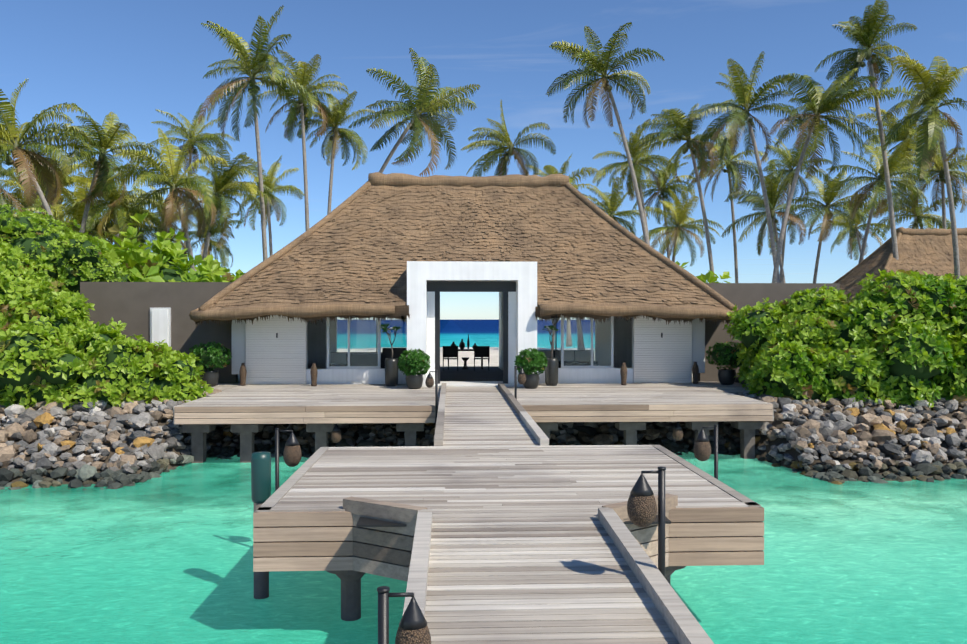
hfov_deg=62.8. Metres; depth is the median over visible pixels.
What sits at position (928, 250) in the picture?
villa thatch roof
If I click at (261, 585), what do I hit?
mooring pile
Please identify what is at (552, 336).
frangipani
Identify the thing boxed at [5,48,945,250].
palm coconuts and crownshafts
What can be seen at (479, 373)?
floor
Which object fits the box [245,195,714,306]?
pavilion thatch roof soffit
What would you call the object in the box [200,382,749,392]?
deck end extensions
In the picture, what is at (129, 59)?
sky
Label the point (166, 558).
sea water
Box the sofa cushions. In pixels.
[331,351,593,362]
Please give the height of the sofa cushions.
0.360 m
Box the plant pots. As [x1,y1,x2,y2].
[200,358,736,388]
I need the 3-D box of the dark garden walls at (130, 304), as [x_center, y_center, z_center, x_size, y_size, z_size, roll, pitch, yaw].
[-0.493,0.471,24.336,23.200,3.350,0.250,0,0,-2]
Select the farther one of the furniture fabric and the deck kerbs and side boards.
the furniture fabric
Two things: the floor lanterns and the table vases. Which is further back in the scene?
the table vases
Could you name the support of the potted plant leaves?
on the plant pots
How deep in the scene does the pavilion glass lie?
23.96 m
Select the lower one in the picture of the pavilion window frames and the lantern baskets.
the lantern baskets
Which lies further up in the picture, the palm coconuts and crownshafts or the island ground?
the palm coconuts and crownshafts
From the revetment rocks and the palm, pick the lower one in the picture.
the revetment rocks
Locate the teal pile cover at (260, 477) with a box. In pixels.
[251,452,270,502]
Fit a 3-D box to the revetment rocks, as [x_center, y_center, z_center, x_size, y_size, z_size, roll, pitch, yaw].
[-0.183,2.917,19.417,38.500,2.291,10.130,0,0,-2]
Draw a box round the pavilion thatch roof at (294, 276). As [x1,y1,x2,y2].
[189,172,745,327]
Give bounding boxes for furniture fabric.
[330,346,597,367]
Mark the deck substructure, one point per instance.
(350, 595)
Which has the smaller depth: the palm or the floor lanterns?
the floor lanterns
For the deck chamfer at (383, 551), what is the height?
0.708 m
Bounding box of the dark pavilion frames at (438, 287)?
[276,281,662,383]
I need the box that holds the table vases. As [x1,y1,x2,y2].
[450,334,476,348]
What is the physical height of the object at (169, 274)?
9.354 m
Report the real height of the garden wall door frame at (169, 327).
2.280 m
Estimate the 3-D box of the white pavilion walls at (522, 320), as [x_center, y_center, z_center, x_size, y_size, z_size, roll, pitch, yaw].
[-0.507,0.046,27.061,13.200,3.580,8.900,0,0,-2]
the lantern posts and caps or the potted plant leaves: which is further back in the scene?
the potted plant leaves
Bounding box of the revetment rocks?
[0,389,966,489]
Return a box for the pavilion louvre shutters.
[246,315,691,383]
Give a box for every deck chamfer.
[343,496,426,581]
[602,494,677,567]
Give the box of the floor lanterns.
[239,362,698,385]
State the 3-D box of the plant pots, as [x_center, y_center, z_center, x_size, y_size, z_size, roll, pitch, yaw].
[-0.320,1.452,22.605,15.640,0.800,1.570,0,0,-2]
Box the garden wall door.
[151,310,167,345]
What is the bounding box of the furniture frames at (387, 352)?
[346,346,588,370]
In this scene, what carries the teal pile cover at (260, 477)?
attached to the mooring pile at (261, 585)
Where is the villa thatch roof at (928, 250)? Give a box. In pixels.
[834,227,966,299]
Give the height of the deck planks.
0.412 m
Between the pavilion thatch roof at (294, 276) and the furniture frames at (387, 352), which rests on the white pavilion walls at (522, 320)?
the pavilion thatch roof at (294, 276)
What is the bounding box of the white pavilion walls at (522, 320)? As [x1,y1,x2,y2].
[306,261,633,386]
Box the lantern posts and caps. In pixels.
[275,366,717,643]
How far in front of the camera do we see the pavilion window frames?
23.67 m
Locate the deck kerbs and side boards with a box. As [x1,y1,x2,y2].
[173,383,773,643]
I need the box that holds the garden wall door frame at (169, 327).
[150,308,170,346]
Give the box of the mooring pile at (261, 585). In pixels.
[254,503,268,598]
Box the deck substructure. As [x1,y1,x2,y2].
[181,410,764,620]
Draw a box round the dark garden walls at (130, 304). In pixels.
[80,282,839,384]
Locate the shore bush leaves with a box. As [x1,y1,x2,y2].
[0,204,966,408]
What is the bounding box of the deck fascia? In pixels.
[174,404,772,571]
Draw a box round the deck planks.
[175,383,771,643]
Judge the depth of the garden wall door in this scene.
23.72 m
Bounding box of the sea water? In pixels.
[0,320,966,643]
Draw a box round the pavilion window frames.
[232,315,704,373]
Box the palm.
[0,0,966,349]
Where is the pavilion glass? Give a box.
[329,315,610,365]
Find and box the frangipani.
[382,318,559,358]
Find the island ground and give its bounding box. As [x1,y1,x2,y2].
[0,347,966,484]
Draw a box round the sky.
[0,0,966,319]
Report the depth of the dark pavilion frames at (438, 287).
23.27 m
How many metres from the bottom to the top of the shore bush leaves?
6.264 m
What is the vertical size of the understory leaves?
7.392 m
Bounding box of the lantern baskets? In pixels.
[283,374,710,643]
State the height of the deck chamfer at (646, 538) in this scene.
0.708 m
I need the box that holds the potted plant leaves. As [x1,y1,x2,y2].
[189,324,744,375]
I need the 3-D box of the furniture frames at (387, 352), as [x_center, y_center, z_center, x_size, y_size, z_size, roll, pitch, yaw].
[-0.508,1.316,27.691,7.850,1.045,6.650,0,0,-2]
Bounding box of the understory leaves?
[68,212,966,283]
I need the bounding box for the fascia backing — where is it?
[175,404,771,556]
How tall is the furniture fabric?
0.920 m

